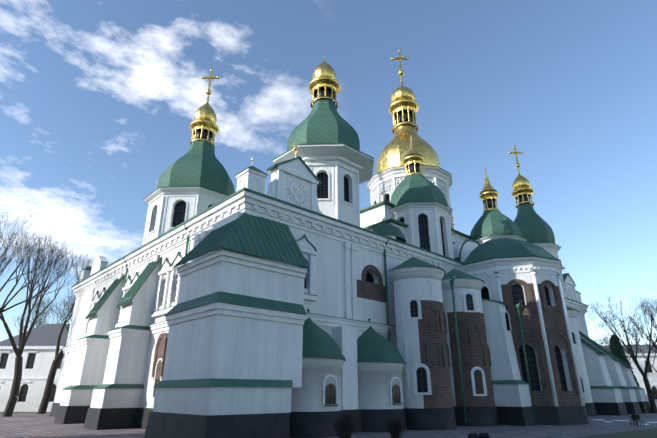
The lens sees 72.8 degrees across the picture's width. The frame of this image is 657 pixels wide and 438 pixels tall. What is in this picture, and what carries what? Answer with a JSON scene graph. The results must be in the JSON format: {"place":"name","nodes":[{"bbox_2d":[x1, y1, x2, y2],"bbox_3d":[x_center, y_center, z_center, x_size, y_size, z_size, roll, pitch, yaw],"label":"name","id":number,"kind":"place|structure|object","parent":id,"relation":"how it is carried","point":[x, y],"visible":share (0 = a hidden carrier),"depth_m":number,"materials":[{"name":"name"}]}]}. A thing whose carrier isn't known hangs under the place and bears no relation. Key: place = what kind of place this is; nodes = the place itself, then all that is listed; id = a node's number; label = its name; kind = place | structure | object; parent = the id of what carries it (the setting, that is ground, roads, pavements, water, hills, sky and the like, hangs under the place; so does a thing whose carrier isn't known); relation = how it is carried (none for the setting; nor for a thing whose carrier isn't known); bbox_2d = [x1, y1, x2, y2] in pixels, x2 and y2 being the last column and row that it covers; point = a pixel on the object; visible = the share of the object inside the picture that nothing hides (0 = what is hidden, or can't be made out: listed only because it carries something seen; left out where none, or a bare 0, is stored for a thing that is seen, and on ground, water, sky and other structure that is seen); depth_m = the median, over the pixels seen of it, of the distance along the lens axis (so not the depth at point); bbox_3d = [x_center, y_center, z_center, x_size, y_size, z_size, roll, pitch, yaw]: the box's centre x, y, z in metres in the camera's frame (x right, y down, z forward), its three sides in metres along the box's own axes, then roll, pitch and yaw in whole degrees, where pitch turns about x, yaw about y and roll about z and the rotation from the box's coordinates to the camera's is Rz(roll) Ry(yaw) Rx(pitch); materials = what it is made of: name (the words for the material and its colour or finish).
{"place":"outdoors","nodes":[
{"label":"outdoors","id":0,"kind":"place"},
{"bbox_2d":[0,412,46,413],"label":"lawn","id":1,"kind":"structure","parent":0,"point":[21,412],"depth_m":55.43,"materials":[{"name":"green plant"}]},
{"bbox_2d":[0,349,62,411],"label":"house","id":2,"kind":"structure","parent":1,"relation":"on","point":[44,359],"depth_m":59.45,"materials":[{"name":"paint"}]},
{"bbox_2d":[8,287,74,329],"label":"tree","id":3,"kind":"object","parent":1,"relation":"on","point":[48,312],"visible":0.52,"depth_m":81.91,"materials":[{"name":"brown plant"}]},
{"bbox_2d":[49,288,75,331],"bbox_3d":[-34.816,17.421,64.542,11.695,19.258,12.375,19,-28,-39],"label":"tree","id":4,"kind":"object","parent":1,"relation":"on","point":[68,303],"visible":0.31,"depth_m":62.39,"materials":[{"name":"brown plant"}]},
{"bbox_2d":[144,196,217,243],"bbox_3d":[-12.769,1.117,41.826,7.391,5.050,7.391,19,-28,-39],"label":"drum","id":5,"kind":"object","parent":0,"point":[190,202],"visible":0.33,"depth_m":38.91,"materials":[{"name":"white paint"}]},
{"bbox_2d":[157,140,234,195],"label":"dome","id":6,"kind":"structure","parent":5,"relation":"on","point":[198,163],"depth_m":41.16,"materials":[{"name":"green metal"}]},
{"bbox_2d":[194,102,216,123],"bbox_3d":[-12.769,-11.188,46.630,2.240,3.429,2.240,19,-28,-39],"label":"cupola","id":7,"kind":"object","parent":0,"point":[205,111],"visible":0.71,"depth_m":45.57,"materials":[{"name":"gold metal"}]},
{"bbox_2d":[291,358,343,411],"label":"chapel wall","id":8,"kind":"structure","parent":0,"point":[307,396],"depth_m":25.19,"materials":[{"name":"white paint"}]},
{"bbox_2d":[302,311,345,360],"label":"roof","id":9,"kind":"structure","parent":8,"relation":"on","point":[318,342],"depth_m":26.34,"materials":[{"name":"green metal"}]},
{"bbox_2d":[54,226,588,407],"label":"cathedral walls","id":10,"kind":"structure","parent":0,"point":[329,283],"depth_m":32.63,"materials":[{"name":"white paint"}]},
{"bbox_2d":[62,144,587,409],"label":"cathedral trim","id":11,"kind":"structure","parent":10,"relation":"attached to","point":[295,182],"depth_m":33.62,"materials":[{"name":"white paint"}]},
{"bbox_2d":[119,224,535,422],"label":"downspouts","id":12,"kind":"object","parent":10,"relation":"attached to","point":[451,281],"visible":0.69,"depth_m":34.49,"materials":[{"name":"green metal"}]},
{"bbox_2d":[287,99,359,150],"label":"dome","id":13,"kind":"structure","parent":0,"point":[323,121],"depth_m":36.55,"materials":[{"name":"green metal"}]},
{"bbox_2d":[313,56,335,79],"bbox_3d":[-0.385,-13.857,41.698,2.240,3.314,2.240,19,-28,-39],"label":"cupola","id":14,"kind":"object","parent":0,"point":[324,68],"visible":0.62,"depth_m":40.59,"materials":[{"name":"gold metal"}]},
{"bbox_2d":[90,50,565,273],"bbox_3d":[6.196,-11.965,51.066,64.840,31.443,29.208,4,-22,-10],"label":"cathedral gilding","id":15,"kind":"object","parent":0,"point":[414,156],"visible":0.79,"depth_m":48.11,"materials":[{"name":"gold metal"}]},
{"bbox_2d":[0,324,655,352],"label":"house roofs","id":16,"kind":"structure","parent":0,"point":[45,335],"depth_m":63.00,"materials":[{"name":"grey metal"}]},
{"bbox_2d":[0,87,656,408],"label":"windows","id":17,"kind":"structure","parent":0,"point":[434,346],"depth_m":34.41,"materials":[{"name":"black glass"}]},
{"bbox_2d":[60,278,123,405],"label":"buttress","id":18,"kind":"structure","parent":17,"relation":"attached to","point":[90,364],"depth_m":37.64,"materials":[{"name":"paint"}]},
{"bbox_2d":[309,166,356,225],"bbox_3d":[-0.385,-1.396,36.833,5.543,6.100,5.543,19,-28,-39],"label":"drum","id":19,"kind":"object","parent":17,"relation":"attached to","point":[347,213],"visible":0.27,"depth_m":34.38,"materials":[{"name":"white paint"}]},
{"bbox_2d":[372,223,405,242],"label":"half dome","id":20,"kind":"structure","parent":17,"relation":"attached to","point":[385,229],"depth_m":36.03,"materials":[{"name":"green metal"}]},
{"bbox_2d":[391,83,415,102],"bbox_3d":[10.078,-17.075,60.684,3.360,3.960,3.360,19,-28,-39],"label":"cupola","id":21,"kind":"object","parent":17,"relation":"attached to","point":[401,92],"visible":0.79,"depth_m":59.09,"materials":[{"name":"gold metal"}]},
{"bbox_2d":[372,176,448,206],"bbox_3d":[10.078,-0.769,54.318,9.080,7.450,9.080,19,-28,-39],"label":"drum","id":22,"kind":"object","parent":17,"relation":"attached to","point":[398,180],"visible":0.08,"depth_m":52.04,"materials":[{"name":"paint"}]},
{"bbox_2d":[376,124,439,172],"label":"dome","id":23,"kind":"structure","parent":22,"relation":"on","point":[394,152],"depth_m":54.16,"materials":[{"name":"gold metal"}]},
{"bbox_2d":[392,210,450,273],"bbox_3d":[8.976,2.630,43.844,5.543,6.500,5.543,19,-28,-39],"label":"drum","id":24,"kind":"object","parent":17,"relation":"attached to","point":[416,213],"visible":0.25,"depth_m":41.96,"materials":[{"name":"white paint"}]},
{"bbox_2d":[390,174,447,207],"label":"dome","id":25,"kind":"structure","parent":24,"relation":"on","point":[415,188],"depth_m":43.56,"materials":[{"name":"green metal"}]},
{"bbox_2d":[470,209,522,239],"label":"dome","id":26,"kind":"structure","parent":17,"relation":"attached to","point":[493,222],"depth_m":51.17,"materials":[{"name":"green metal"}]},
{"bbox_2d":[512,174,530,189],"bbox_3d":[27.703,-5.469,64.323,2.460,3.143,2.460,19,-28,-39],"label":"cupola","id":27,"kind":"object","parent":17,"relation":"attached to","point":[520,181],"visible":0.71,"depth_m":63.26,"materials":[{"name":"gold metal"}]},
{"bbox_2d":[514,203,554,242],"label":"dome","id":28,"kind":"structure","parent":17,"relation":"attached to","point":[532,224],"depth_m":59.39,"materials":[{"name":"green metal"}]},
{"bbox_2d":[0,407,656,437],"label":"plaza paving","id":29,"kind":"structure","parent":0,"point":[25,425],"depth_m":28.80,"materials":[{"name":"grey stone"}]},
{"bbox_2d":[0,214,80,313],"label":"tree","id":30,"kind":"object","parent":29,"relation":"on","point":[4,305],"visible":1,"depth_m":41.82,"materials":[{"name":"brown plant"}]},
{"bbox_2d":[0,231,84,416],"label":"tree","id":31,"kind":"object","parent":29,"relation":"on","point":[15,387],"visible":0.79,"depth_m":48.87,"materials":[{"name":"brown plant"}]},
{"bbox_2d":[37,251,119,413],"bbox_3d":[-29.901,14.840,59.488,12.392,20.401,11.666,2,-21,-5],"label":"tree","id":32,"kind":"object","parent":29,"relation":"on","point":[43,406],"visible":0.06,"depth_m":54.46,"materials":[{"name":"brown plant"}]},
{"bbox_2d":[331,408,361,437],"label":"shrub","id":33,"kind":"object","parent":29,"relation":"on","point":[345,423],"visible":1,"depth_m":20.34,"materials":[{"name":"grey plant"}]},
{"bbox_2d":[50,401,650,437],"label":"building plinth","id":34,"kind":"structure","parent":29,"relation":"on","point":[266,425],"depth_m":29.29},
{"bbox_2d":[90,260,160,407],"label":"buttress","id":35,"kind":"structure","parent":34,"relation":"on","point":[126,362],"depth_m":32.12,"materials":[{"name":"paint"}]},
{"bbox_2d":[153,261,303,415],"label":"wall","id":36,"kind":"structure","parent":34,"relation":"on","point":[220,346],"depth_m":23.20,"materials":[{"name":"paint"}]},
{"bbox_2d":[378,413,407,437],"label":"shrub","id":37,"kind":"object","parent":29,"relation":"on","point":[394,426],"visible":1,"depth_m":21.30,"materials":[{"name":"grey plant"}]},
{"bbox_2d":[393,277,442,408],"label":"apse","id":38,"kind":"structure","parent":29,"relation":"on","point":[407,330],"depth_m":31.98,"materials":[{"name":"paint"}]},
{"bbox_2d":[389,257,445,274],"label":"roof","id":39,"kind":"structure","parent":38,"relation":"on","point":[413,262],"depth_m":33.56,"materials":[{"name":"green metal"}]},
{"bbox_2d":[442,288,482,406],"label":"apse","id":40,"kind":"structure","parent":29,"relation":"on","point":[448,307],"depth_m":35.96,"materials":[{"name":"paint"}]},
{"bbox_2d":[467,432,489,437],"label":"floodlight pair","id":41,"kind":"object","parent":29,"relation":"on","point":[481,435],"visible":1,"depth_m":17.59,"materials":[{"name":"black metal"}]},
{"bbox_2d":[568,317,592,402],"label":"wall","id":42,"kind":"structure","parent":29,"relation":"on","point":[580,357],"depth_m":48.46,"materials":[{"name":"paint"}]},
{"bbox_2d":[591,335,644,362],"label":"tree","id":43,"kind":"object","parent":29,"relation":"on","point":[603,340],"visible":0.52,"depth_m":76.51,"materials":[{"name":"brown plant"}]},
{"bbox_2d":[585,295,656,412],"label":"tree","id":44,"kind":"object","parent":29,"relation":"on","point":[653,408],"visible":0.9,"depth_m":57.85,"materials":[{"name":"brown plant"}]},
{"bbox_2d":[610,334,639,386],"bbox_3d":[40.683,21.213,61.983,3.767,10.282,3.455,-1,-21,2],"label":"conifer","id":45,"kind":"object","parent":29,"relation":"on","point":[616,350],"visible":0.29,"depth_m":62.34,"materials":[{"name":"green plant"}]},
{"bbox_2d":[593,419,656,424],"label":"snow patches","id":46,"kind":"object","parent":29,"relation":"on","point":[625,420],"visible":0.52,"depth_m":37.46,"materials":[{"name":"white snow"}]},
{"bbox_2d":[617,295,656,352],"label":"tree","id":47,"kind":"object","parent":29,"relation":"on","point":[652,318],"visible":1,"depth_m":52.72,"materials":[{"name":"brown plant"}]},
{"bbox_2d":[630,414,643,425],"bbox_3d":[23.020,15.018,33.353,1.060,0.789,0.500,15,-26,-34],"label":"bench","id":48,"kind":"object","parent":29,"relation":"on","point":[634,417],"visible":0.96,"depth_m":33.18,"materials":[{"name":"black metal"}]},
{"bbox_2d":[628,356,656,406],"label":"house","id":49,"kind":"structure","parent":29,"relation":"on","point":[636,371],"depth_m":80.53,"materials":[{"name":"paint"}]},
{"bbox_2d":[628,329,656,371],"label":"tree","id":50,"kind":"object","parent":29,"relation":"on","point":[647,346],"visible":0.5,"depth_m":77.87,"materials":[{"name":"brown plant"}]},
{"bbox_2d":[0,346,656,384],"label":"house trim","id":51,"kind":"structure","parent":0,"point":[60,347],"depth_m":60.45,"materials":[{"name":"white paint"}]},
{"bbox_2d":[0,0,656,345],"label":"sky","id":52,"kind":"structure","parent":0,"point":[98,98],"materials":[{"name":"blue"}]},
{"bbox_2d":[2,172,656,403],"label":"windows","id":53,"kind":"structure","parent":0,"point":[420,219],"depth_m":35.84,"materials":[{"name":"black glass"}]},
{"bbox_2d":[62,143,643,405],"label":"cathedral roofs","id":54,"kind":"structure","parent":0,"point":[249,234],"depth_m":27.23,"materials":[{"name":"green metal"}]},
{"bbox_2d":[358,362,403,408],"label":"chapel wall","id":55,"kind":"structure","parent":0,"point":[374,379],"depth_m":28.84,"materials":[{"name":"white paint"}]},
{"bbox_2d":[357,321,405,363],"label":"roof","id":56,"kind":"structure","parent":55,"relation":"on","point":[373,345],"depth_m":29.89,"materials":[{"name":"green metal"}]},
{"bbox_2d":[442,269,483,284],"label":"roof","id":57,"kind":"structure","parent":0,"point":[453,272],"depth_m":36.91,"materials":[{"name":"green metal"}]},
{"bbox_2d":[482,299,531,406],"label":"buttress","id":58,"kind":"structure","parent":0,"point":[504,364],"depth_m":35.47,"materials":[{"name":"paint"}]},
{"bbox_2d":[463,238,556,263],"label":"apse roof","id":59,"kind":"structure","parent":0,"point":[501,247],"depth_m":40.01,"materials":[{"name":"green metal"}]},
{"bbox_2d":[456,267,580,405],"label":"apse wall","id":60,"kind":"structure","parent":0,"point":[553,317],"depth_m":36.77,"materials":[{"name":"brown brick"}]},
{"bbox_2d":[581,342,622,402],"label":"buttress","id":61,"kind":"structure","parent":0,"point":[597,370],"depth_m":50.28,"materials":[{"name":"paint"}]},
{"bbox_2d":[580,335,636,401],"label":"buttress","id":62,"kind":"structure","parent":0,"point":[617,378],"depth_m":52.97,"materials":[{"name":"paint"}]},
{"bbox_2d":[573,428,656,437],"bbox_3d":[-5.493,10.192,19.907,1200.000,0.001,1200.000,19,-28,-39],"label":"ground","id":63,"kind":"structure","parent":0,"point":[648,433],"depth_m":25.45,"materials":[{"name":"green plant"}]},
{"bbox_2d":[619,363,646,401],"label":"buttress","id":64,"kind":"structure","parent":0,"point":[631,382],"depth_m":55.22,"materials":[{"name":"paint"}]}
]}

